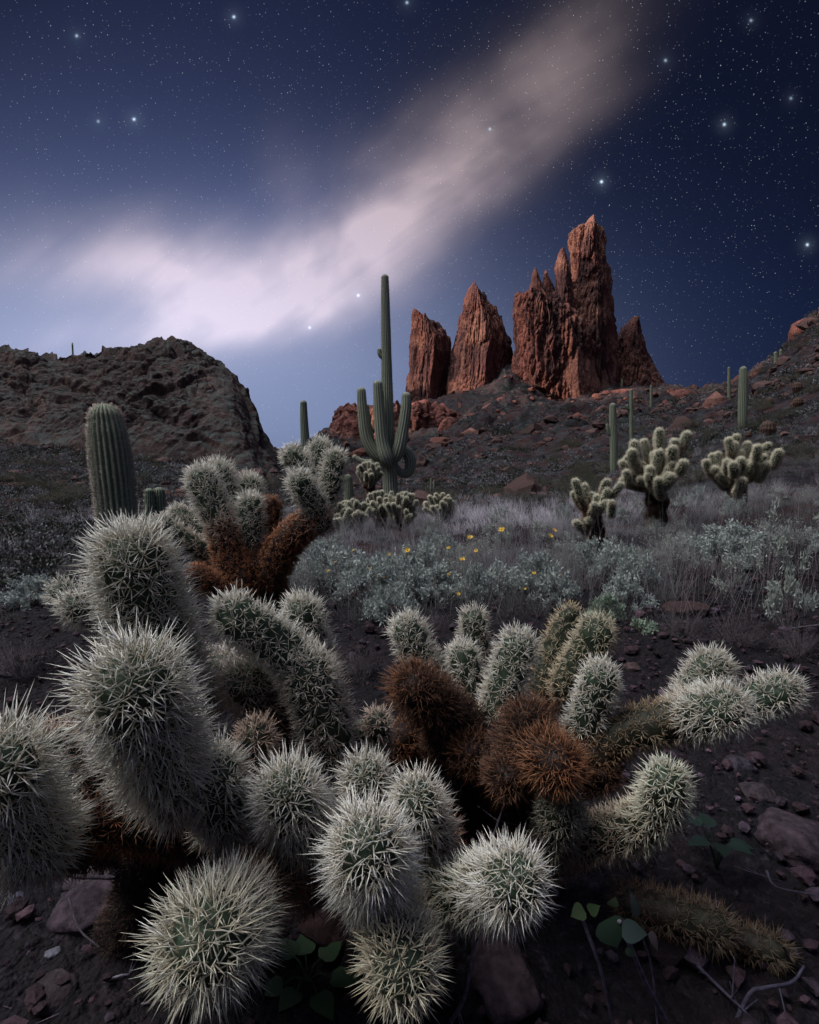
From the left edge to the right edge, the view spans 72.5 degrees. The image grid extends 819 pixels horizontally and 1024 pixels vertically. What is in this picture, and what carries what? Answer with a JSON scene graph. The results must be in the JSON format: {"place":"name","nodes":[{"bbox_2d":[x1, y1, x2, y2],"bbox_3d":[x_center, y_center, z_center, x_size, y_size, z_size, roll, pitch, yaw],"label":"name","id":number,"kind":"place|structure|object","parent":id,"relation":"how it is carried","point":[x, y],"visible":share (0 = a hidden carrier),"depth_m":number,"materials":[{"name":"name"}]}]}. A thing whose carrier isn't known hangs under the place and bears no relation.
{"place":"outdoors","nodes":[
{"label":"outdoors","id":0,"kind":"place"},
{"bbox_2d":[0,335,280,473],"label":"hill","id":1,"kind":"structure","parent":0,"point":[172,397],"depth_m":48.91,"materials":[{"name":"stone"}]},
{"bbox_2d":[0,543,818,1023],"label":"ground","id":2,"kind":"structure","parent":0,"point":[686,996],"depth_m":1.02,"materials":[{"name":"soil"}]},
{"bbox_2d":[0,573,68,610],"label":"brittlebush","id":3,"kind":"object","parent":2,"relation":"on","point":[35,584],"visible":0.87,"depth_m":3.07,"materials":[{"name":"green plant"}]},
{"bbox_2d":[0,628,74,690],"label":"twiggy shrub","id":4,"kind":"object","parent":2,"relation":"on","point":[16,669],"visible":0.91,"depth_m":2.03,"materials":[{"name":"grey plant"}]},
{"bbox_2d":[30,968,77,1016],"bbox_3d":[-0.535,0.720,0.835,0.062,0.029,0.068,0,5,0],"label":"stone","id":5,"kind":"object","parent":2,"relation":"on","point":[56,996],"visible":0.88,"depth_m":0.83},
{"bbox_2d":[45,874,118,934],"bbox_3d":[-0.563,0.701,0.992,0.126,0.063,0.122,0,5,0],"label":"stone","id":6,"kind":"object","parent":2,"relation":"on","point":[88,898],"visible":0.63,"depth_m":0.96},
{"bbox_2d":[62,863,109,890],"bbox_3d":[-0.615,0.697,1.072,0.077,0.027,0.081,0,5,0],"label":"stone","id":7,"kind":"object","parent":2,"relation":"on","point":[66,887],"visible":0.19,"depth_m":1.05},
{"bbox_2d":[67,897,105,961],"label":"dead twig","id":8,"kind":"object","parent":2,"relation":"on","point":[75,920],"visible":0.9,"depth_m":0.92,"materials":[{"name":"wood"}]},
{"bbox_2d":[0,508,304,963],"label":"cholla cactus","id":9,"kind":"object","parent":2,"relation":"on","point":[151,799],"visible":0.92,"depth_m":0.59,"materials":[{"name":"plant"}]},
{"bbox_2d":[147,433,351,663],"bbox_3d":[-0.402,0.170,1.429,0.526,0.759,0.336,0,5,0],"label":"cholla cactus","id":10,"kind":"object","parent":2,"relation":"on","point":[244,538],"visible":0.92,"depth_m":1.35,"materials":[{"name":"plant"}]},
{"bbox_2d":[199,582,402,814],"bbox_3d":[-0.135,0.434,0.912,0.257,0.738,0.455,0,5,0],"label":"cholla cactus","id":11,"kind":"object","parent":2,"relation":"on","point":[298,654],"visible":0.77,"depth_m":0.73,"materials":[{"name":"plant"}]},
{"bbox_2d":[288,544,327,596],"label":"brittlebush","id":12,"kind":"object","parent":2,"relation":"on","point":[299,576],"visible":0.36,"depth_m":3.30,"materials":[{"name":"green plant"}]},
{"bbox_2d":[263,934,360,1021],"bbox_3d":[-0.147,0.717,0.870,0.159,0.022,0.131,1,5,9],"label":"leafy sprout","id":13,"kind":"object","parent":2,"relation":"on","point":[322,1002],"visible":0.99,"depth_m":0.86,"materials":[{"name":"green plant"}]},
{"bbox_2d":[298,910,349,951],"bbox_3d":[-0.143,0.709,0.944,0.088,0.047,0.070,1,5,16],"label":"stone","id":14,"kind":"object","parent":2,"relation":"on","point":[319,933],"visible":0.69,"depth_m":0.93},
{"bbox_2d":[292,538,366,590],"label":"brittlebush","id":15,"kind":"object","parent":2,"relation":"on","point":[336,556],"visible":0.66,"depth_m":3.49,"materials":[{"name":"green plant"}]},
{"bbox_2d":[337,640,386,686],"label":"twiggy shrub","id":16,"kind":"object","parent":2,"relation":"on","point":[367,662],"visible":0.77,"depth_m":2.03,"materials":[{"name":"grey plant"}]},
{"bbox_2d":[330,547,407,603],"bbox_3d":[-0.240,0.369,3.332,0.469,0.337,0.470,-1,5,-7],"label":"brittlebush","id":17,"kind":"object","parent":2,"relation":"on","point":[360,575],"visible":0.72,"depth_m":3.27,"materials":[{"name":"green plant"}]},
{"bbox_2d":[356,575,420,629],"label":"brittlebush","id":18,"kind":"object","parent":2,"relation":"on","point":[379,608],"visible":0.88,"depth_m":2.83,"materials":[{"name":"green plant"}]},
{"bbox_2d":[367,569,418,597],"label":"brittlebush","id":19,"kind":"object","parent":2,"relation":"on","point":[384,586],"visible":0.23,"depth_m":3.25,"materials":[{"name":"green plant"}]},
{"bbox_2d":[358,556,433,603],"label":"brittlebush","id":20,"kind":"object","parent":2,"relation":"on","point":[406,577],"visible":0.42,"depth_m":3.20,"materials":[{"name":"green plant"}]},
{"bbox_2d":[397,538,454,587],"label":"brittlebush","id":21,"kind":"object","parent":2,"relation":"on","point":[422,558],"visible":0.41,"depth_m":3.48,"materials":[{"name":"green plant"}]},
{"bbox_2d":[401,561,464,604],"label":"brittlebush","id":22,"kind":"object","parent":2,"relation":"on","point":[436,574],"visible":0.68,"depth_m":3.25,"materials":[{"name":"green plant"}]},
{"bbox_2d":[420,608,459,632],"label":"twiggy shrub","id":23,"kind":"object","parent":2,"relation":"on","point":[436,619],"visible":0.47,"depth_m":2.72,"materials":[{"name":"grey plant"}]},
{"bbox_2d":[426,545,479,590],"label":"brittlebush","id":24,"kind":"object","parent":2,"relation":"on","point":[456,567],"visible":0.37,"depth_m":3.50,"materials":[{"name":"green plant"}]},
{"bbox_2d":[450,931,480,1023],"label":"dead twig","id":25,"kind":"object","parent":2,"relation":"on","point":[458,1010],"visible":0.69,"depth_m":0.65,"materials":[{"name":"wood"}]},
{"bbox_2d":[454,561,493,603],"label":"brittlebush","id":26,"kind":"object","parent":2,"relation":"on","point":[473,575],"visible":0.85,"depth_m":3.21,"materials":[{"name":"green plant"}]},
{"bbox_2d":[441,532,510,562],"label":"brittlebush","id":27,"kind":"object","parent":2,"relation":"on","point":[476,545],"visible":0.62,"depth_m":4.49,"materials":[{"name":"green plant"}]},
{"bbox_2d":[462,556,524,596],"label":"brittlebush","id":28,"kind":"object","parent":2,"relation":"on","point":[492,568],"visible":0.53,"depth_m":3.34,"materials":[{"name":"green plant"}]},
{"bbox_2d":[467,930,543,1023],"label":"stone","id":29,"kind":"object","parent":2,"relation":"on","point":[505,986],"visible":0.94,"depth_m":0.82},
{"bbox_2d":[494,548,562,596],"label":"brittlebush","id":30,"kind":"object","parent":2,"relation":"on","point":[523,560],"visible":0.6,"depth_m":3.38,"materials":[{"name":"green plant"}]},
{"bbox_2d":[525,565,582,608],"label":"brittlebush","id":31,"kind":"object","parent":2,"relation":"on","point":[564,590],"visible":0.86,"depth_m":3.15,"materials":[{"name":"green plant"}]},
{"bbox_2d":[539,527,598,574],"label":"brittlebush","id":32,"kind":"object","parent":2,"relation":"on","point":[566,550],"visible":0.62,"depth_m":3.83,"materials":[{"name":"green plant"}]},
{"bbox_2d":[375,599,818,889],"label":"cholla cactus","id":33,"kind":"object","parent":2,"relation":"on","point":[483,735],"visible":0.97,"depth_m":0.86,"materials":[{"name":"plant"}]},
{"bbox_2d":[571,532,624,576],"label":"brittlebush","id":34,"kind":"object","parent":2,"relation":"on","point":[590,546],"visible":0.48,"depth_m":3.90,"materials":[{"name":"green plant"}]},
{"bbox_2d":[584,592,626,621],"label":"brittlebush","id":35,"kind":"object","parent":2,"relation":"on","point":[605,600],"visible":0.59,"depth_m":2.78,"materials":[{"name":"green plant"}]},
{"bbox_2d":[586,538,634,580],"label":"brittlebush","id":36,"kind":"object","parent":2,"relation":"on","point":[604,559],"visible":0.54,"depth_m":3.68,"materials":[{"name":"green plant"}]},
{"bbox_2d":[570,892,667,1023],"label":"broad leaved vine","id":37,"kind":"object","parent":2,"relation":"on","point":[612,930],"visible":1,"depth_m":0.68,"materials":[{"name":"green plant"}]},
{"bbox_2d":[598,571,659,610],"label":"brittlebush","id":38,"kind":"object","parent":2,"relation":"on","point":[623,585],"visible":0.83,"depth_m":3.07,"materials":[{"name":"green plant"}]},
{"bbox_2d":[613,542,663,588],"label":"brittlebush","id":39,"kind":"object","parent":2,"relation":"on","point":[628,565],"visible":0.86,"depth_m":3.45,"materials":[{"name":"grey plant"}]},
{"bbox_2d":[630,616,658,634],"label":"brittlebush","id":40,"kind":"object","parent":2,"relation":"on","point":[637,623],"visible":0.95,"depth_m":2.59,"materials":[{"name":"green plant"}]},
{"bbox_2d":[630,525,706,565],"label":"brittlebush","id":41,"kind":"object","parent":2,"relation":"on","point":[680,555],"visible":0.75,"depth_m":4.13,"materials":[{"name":"green plant"}]},
{"bbox_2d":[602,869,749,968],"bbox_3d":[0.423,0.652,0.905,0.227,0.118,0.117,2,6,24],"label":"fallen cholla joint","id":42,"kind":"object","parent":2,"relation":"on","point":[707,923],"visible":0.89,"depth_m":0.89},
{"bbox_2d":[662,601,709,616],"bbox_3d":[1.468,0.514,2.959,0.242,0.057,0.219,0,5,0],"label":"stone","id":43,"kind":"object","parent":2,"relation":"on","point":[697,605],"visible":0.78,"depth_m":2.91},
{"bbox_2d":[651,607,726,644],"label":"twiggy shrub","id":44,"kind":"object","parent":2,"relation":"on","point":[683,628],"visible":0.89,"depth_m":2.53,"materials":[{"name":"grey plant"}]},
{"bbox_2d":[659,531,720,558],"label":"brittlebush","id":45,"kind":"object","parent":2,"relation":"on","point":[698,540],"visible":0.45,"depth_m":4.28,"materials":[{"name":"grey plant"}]},
{"bbox_2d":[669,550,743,580],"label":"twiggy shrub","id":46,"kind":"object","parent":2,"relation":"on","point":[707,572],"visible":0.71,"depth_m":3.70,"materials":[{"name":"grey plant"}]},
{"bbox_2d":[685,812,753,868],"bbox_3d":[0.580,0.659,1.080,0.106,0.080,0.143,-3,6,-31],"label":"leafy sprout","id":47,"kind":"object","parent":2,"relation":"on","point":[738,844],"visible":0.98,"depth_m":1.07,"materials":[{"name":"green plant"}]},
{"bbox_2d":[686,530,757,569],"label":"brittlebush","id":48,"kind":"object","parent":2,"relation":"on","point":[711,545],"visible":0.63,"depth_m":3.90,"materials":[{"name":"green plant"}]},
{"bbox_2d":[696,957,747,1013],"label":"dead twig","id":49,"kind":"object","parent":2,"relation":"on","point":[713,981],"visible":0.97,"depth_m":0.82,"materials":[{"name":"wood"}]},
{"bbox_2d":[711,550,754,595],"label":"brittlebush","id":50,"kind":"object","parent":2,"relation":"on","point":[742,564],"visible":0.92,"depth_m":3.24,"materials":[{"name":"green plant"}]},
{"bbox_2d":[721,755,757,773],"bbox_3d":[0.854,0.660,1.454,0.081,0.050,0.064,0,5,0],"label":"stone","id":51,"kind":"object","parent":2,"relation":"on","point":[740,763],"visible":0.62,"depth_m":1.43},
{"bbox_2d":[702,606,779,655],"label":"twiggy shrub","id":52,"kind":"object","parent":2,"relation":"on","point":[752,637],"visible":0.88,"depth_m":2.43,"materials":[{"name":"grey plant"}]},
{"bbox_2d":[700,518,783,553],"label":"brittlebush","id":53,"kind":"object","parent":2,"relation":"on","point":[732,526],"visible":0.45,"depth_m":4.32,"materials":[{"name":"green plant"}]},
{"bbox_2d":[738,782,775,802],"bbox_3d":[0.831,0.674,1.323,0.079,0.047,0.078,2,5,17],"label":"stone","id":54,"kind":"object","parent":2,"relation":"on","point":[763,792],"visible":0.85,"depth_m":1.32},
{"bbox_2d":[723,911,808,978],"bbox_3d":[0.556,0.692,0.892,0.136,0.100,0.094,4,7,40],"label":"fallen cholla joint","id":55,"kind":"object","parent":2,"relation":"on","point":[762,946],"visible":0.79,"depth_m":0.88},
{"bbox_2d":[729,965,804,1017],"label":"dead twig","id":56,"kind":"object","parent":2,"relation":"on","point":[747,997],"visible":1,"depth_m":0.80,"materials":[{"name":"wood"}]},
{"bbox_2d":[741,497,795,578],"bbox_3d":[2.342,0.189,3.640,0.324,0.590,0.311,5,7,41],"label":"brittlebush","id":57,"kind":"object","parent":2,"relation":"on","point":[781,536],"visible":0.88,"depth_m":3.58,"materials":[{"name":"green plant"}]},
{"bbox_2d":[735,866,814,895],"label":"dead twig","id":58,"kind":"object","parent":2,"relation":"on","point":[770,880],"visible":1,"depth_m":0.96,"materials":[{"name":"wood"}]},
{"bbox_2d":[753,807,818,872],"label":"stone","id":59,"kind":"object","parent":2,"relation":"on","point":[788,833],"visible":0.89,"depth_m":1.13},
{"bbox_2d":[759,546,818,630],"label":"brittlebush","id":60,"kind":"object","parent":2,"relation":"on","point":[774,599],"visible":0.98,"depth_m":2.64,"materials":[{"name":"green plant"}]},
{"bbox_2d":[765,615,818,666],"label":"twiggy shrub","id":61,"kind":"object","parent":2,"relation":"on","point":[787,648],"visible":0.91,"depth_m":2.32,"materials":[{"name":"grey plant"}]},
{"bbox_2d":[0,317,818,564],"bbox_3d":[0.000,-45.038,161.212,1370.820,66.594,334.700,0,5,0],"label":"terrain","id":62,"kind":"structure","parent":0,"point":[480,419],"depth_m":41.65,"materials":[{"name":"soil"}]},
{"bbox_2d":[22,476,79,491],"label":"desert bush","id":63,"kind":"object","parent":62,"relation":"on","point":[43,484],"visible":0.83,"depth_m":15.21,"materials":[{"name":"grey plant"}]},
{"bbox_2d":[27,488,86,504],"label":"desert bush","id":64,"kind":"object","parent":62,"relation":"on","point":[56,496],"visible":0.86,"depth_m":12.81,"materials":[{"name":"grey plant"}]},
{"bbox_2d":[84,402,138,552],"bbox_3d":[-2.069,-0.100,3.907,0.338,1.331,0.318,0,5,0],"label":"saguaro cactus","id":65,"kind":"object","parent":62,"relation":"on","point":[109,449],"visible":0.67,"depth_m":3.79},
{"bbox_2d":[142,488,156,526],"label":"saguaro cactus","id":66,"kind":"object","parent":62,"relation":"on","point":[149,500],"visible":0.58,"depth_m":6.97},
{"bbox_2d":[154,487,167,516],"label":"saguaro cactus","id":67,"kind":"object","parent":62,"relation":"on","point":[160,499],"visible":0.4,"depth_m":7.06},
{"bbox_2d":[252,470,285,492],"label":"desert bush","id":68,"kind":"object","parent":62,"relation":"on","point":[270,482],"visible":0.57,"depth_m":25.87,"materials":[{"name":"grey plant"}]},
{"bbox_2d":[300,400,309,459],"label":"saguaro cactus","id":69,"kind":"object","parent":62,"relation":"on","point":[304,431],"visible":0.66,"depth_m":18.71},
{"bbox_2d":[314,531,346,555],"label":"brittlebush","id":70,"kind":"object","parent":62,"relation":"on","point":[338,543],"visible":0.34,"depth_m":4.81,"materials":[{"name":"grey plant"}]},
{"bbox_2d":[327,502,352,535],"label":"cholla cactus","id":71,"kind":"object","parent":62,"relation":"on","point":[340,510],"visible":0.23,"depth_m":6.59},
{"bbox_2d":[119,733,564,1023],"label":"cholla cactus","id":72,"kind":"object","parent":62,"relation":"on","point":[389,875],"visible":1,"depth_m":0.48,"materials":[{"name":"plant"}]},
{"bbox_2d":[343,474,353,500],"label":"saguaro cactus","id":73,"kind":"object","parent":62,"relation":"on","point":[349,491],"visible":0.56,"depth_m":13.91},
{"bbox_2d":[341,497,374,530],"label":"cholla cactus","id":74,"kind":"object","parent":62,"relation":"on","point":[363,506],"visible":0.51,"depth_m":7.17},
{"bbox_2d":[356,461,382,522],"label":"cholla cactus","id":75,"kind":"object","parent":62,"relation":"on","point":[369,477],"visible":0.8,"depth_m":8.93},
{"bbox_2d":[365,490,388,527],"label":"cholla cactus","id":76,"kind":"object","parent":62,"relation":"on","point":[377,497],"visible":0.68,"depth_m":7.57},
{"bbox_2d":[352,274,415,500],"bbox_3d":[-0.616,-2.459,12.793,1.488,5.797,0.901,1,5,14],"label":"saguaro cactus","id":77,"kind":"object","parent":62,"relation":"on","point":[387,449],"visible":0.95,"depth_m":12.63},
{"bbox_2d":[328,399,460,439],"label":"mesa","id":78,"kind":"structure","parent":62,"relation":"on","point":[425,414],"depth_m":142.34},
{"bbox_2d":[382,491,419,530],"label":"cholla cactus","id":79,"kind":"object","parent":62,"relation":"on","point":[408,507],"visible":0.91,"depth_m":7.15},
{"bbox_2d":[0,312,818,595],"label":"scrub vegetation","id":80,"kind":"object","parent":62,"relation":"on","point":[22,534],"visible":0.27,"depth_m":23.25,"materials":[{"name":"grey plant"}]},
{"bbox_2d":[0,414,818,629],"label":"grass","id":81,"kind":"structure","parent":62,"relation":"on","point":[553,521],"depth_m":5.75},
{"bbox_2d":[0,307,818,507],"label":"scree","id":82,"kind":"structure","parent":62,"relation":"on","point":[521,482],"depth_m":44.81,"materials":[{"name":"stone"}]},
{"bbox_2d":[405,308,450,401],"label":"rock spire","id":83,"kind":"object","parent":62,"relation":"on","point":[429,354],"visible":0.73,"depth_m":199.16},
{"bbox_2d":[416,513,445,536],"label":"brittlebush","id":84,"kind":"object","parent":62,"relation":"on","point":[435,525],"visible":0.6,"depth_m":5.99,"materials":[{"name":"grey plant"}]},
{"bbox_2d":[421,492,456,522],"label":"cholla cactus","id":85,"kind":"object","parent":62,"relation":"on","point":[443,500],"visible":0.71,"depth_m":7.94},
{"bbox_2d":[428,531,463,560],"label":"brittlebush","id":86,"kind":"object","parent":62,"relation":"on","point":[445,537],"visible":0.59,"depth_m":4.59,"materials":[{"name":"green plant"}]},
{"bbox_2d":[446,281,512,395],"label":"rock spire","id":87,"kind":"object","parent":62,"relation":"on","point":[481,353],"visible":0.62,"depth_m":191.55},
{"bbox_2d":[491,516,512,548],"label":"brittlebush","id":88,"kind":"object","parent":62,"relation":"on","point":[508,533],"visible":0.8,"depth_m":5.19,"materials":[{"name":"grey plant"}]},
{"bbox_2d":[498,488,535,502],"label":"desert bush","id":89,"kind":"object","parent":62,"relation":"on","point":[512,496],"visible":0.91,"depth_m":14.19,"materials":[{"name":"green plant"}]},
{"bbox_2d":[281,459,818,625],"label":"dry grass stalks","id":90,"kind":"object","parent":62,"relation":"on","point":[503,591],"visible":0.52,"depth_m":3.27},
{"bbox_2d":[553,502,572,524],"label":"brittlebush","id":91,"kind":"object","parent":62,"relation":"on","point":[565,508],"visible":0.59,"depth_m":6.72,"materials":[{"name":"grey plant"}]},
{"bbox_2d":[546,472,581,491],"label":"desert bush","id":92,"kind":"object","parent":62,"relation":"on","point":[562,484],"visible":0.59,"depth_m":15.90,"materials":[{"name":"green plant"}]},
{"bbox_2d":[511,214,618,401],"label":"rock spire","id":93,"kind":"object","parent":62,"relation":"on","point":[565,336],"visible":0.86,"depth_m":178.71,"materials":[{"name":"stone"}]},
{"bbox_2d":[569,477,624,549],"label":"cholla cactus","id":94,"kind":"object","parent":62,"relation":"on","point":[587,501],"visible":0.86,"depth_m":4.87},
{"bbox_2d":[606,403,617,471],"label":"saguaro cactus","id":95,"kind":"object","parent":62,"relation":"on","point":[611,430],"visible":0.98,"depth_m":20.74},
{"bbox_2d":[626,389,632,439],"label":"saguaro cactus","id":96,"kind":"object","parent":62,"relation":"on","point":[630,407],"visible":0.98,"depth_m":37.49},
{"bbox_2d":[617,315,664,386],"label":"rock spire","id":97,"kind":"object","parent":62,"relation":"on","point":[637,364],"visible":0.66,"depth_m":191.41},
{"bbox_2d":[615,426,693,530],"bbox_3d":[2.434,-0.274,5.571,0.692,1.176,0.661,3,6,29],"label":"cholla cactus","id":98,"kind":"object","parent":62,"relation":"on","point":[658,471],"visible":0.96,"depth_m":5.50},
{"bbox_2d":[663,510,691,534],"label":"brittlebush","id":99,"kind":"object","parent":62,"relation":"on","point":[679,526],"visible":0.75,"depth_m":5.22,"materials":[{"name":"grey plant"}]},
{"bbox_2d":[677,462,707,482],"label":"desert bush","id":100,"kind":"object","parent":62,"relation":"on","point":[701,475],"visible":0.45,"depth_m":12.32,"materials":[{"name":"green plant"}]},
{"bbox_2d":[687,485,711,505],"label":"brittlebush","id":101,"kind":"object","parent":62,"relation":"on","point":[697,491],"visible":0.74,"depth_m":7.90,"materials":[{"name":"grey plant"}]},
{"bbox_2d":[702,391,726,407],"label":"rock outcrop","id":102,"kind":"object","parent":62,"relation":"on","point":[715,397],"visible":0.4,"depth_m":48.86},
{"bbox_2d":[718,493,751,516],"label":"brittlebush","id":103,"kind":"object","parent":62,"relation":"on","point":[736,504],"visible":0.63,"depth_m":6.12,"materials":[{"name":"grey plant"}]},
{"bbox_2d":[700,432,785,512],"bbox_3d":[3.752,-0.370,6.301,0.794,1.087,0.683,0,5,0],"label":"cholla cactus","id":104,"kind":"object","parent":62,"relation":"on","point":[759,461],"visible":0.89,"depth_m":6.28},
{"bbox_2d":[737,366,748,431],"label":"saguaro cactus","id":105,"kind":"object","parent":62,"relation":"on","point":[742,414],"visible":0.9,"depth_m":23.53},
{"bbox_2d":[759,420,777,436],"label":"barrel cactus","id":106,"kind":"object","parent":62,"relation":"on","point":[768,427],"visible":0.92,"depth_m":19.24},
{"bbox_2d":[744,514,812,544],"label":"brittlebush","id":107,"kind":"object","parent":62,"relation":"on","point":[764,524],"visible":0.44,"depth_m":4.56,"materials":[{"name":"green plant"}]},
{"bbox_2d":[776,438,818,454],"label":"desert bush","id":108,"kind":"object","parent":62,"relation":"on","point":[802,446],"visible":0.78,"depth_m":14.44,"materials":[{"name":"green plant"}]},
{"bbox_2d":[0,0,818,448],"label":"sky","id":109,"kind":"structure","parent":0,"point":[240,181],"materials":[{"name":"blue"}]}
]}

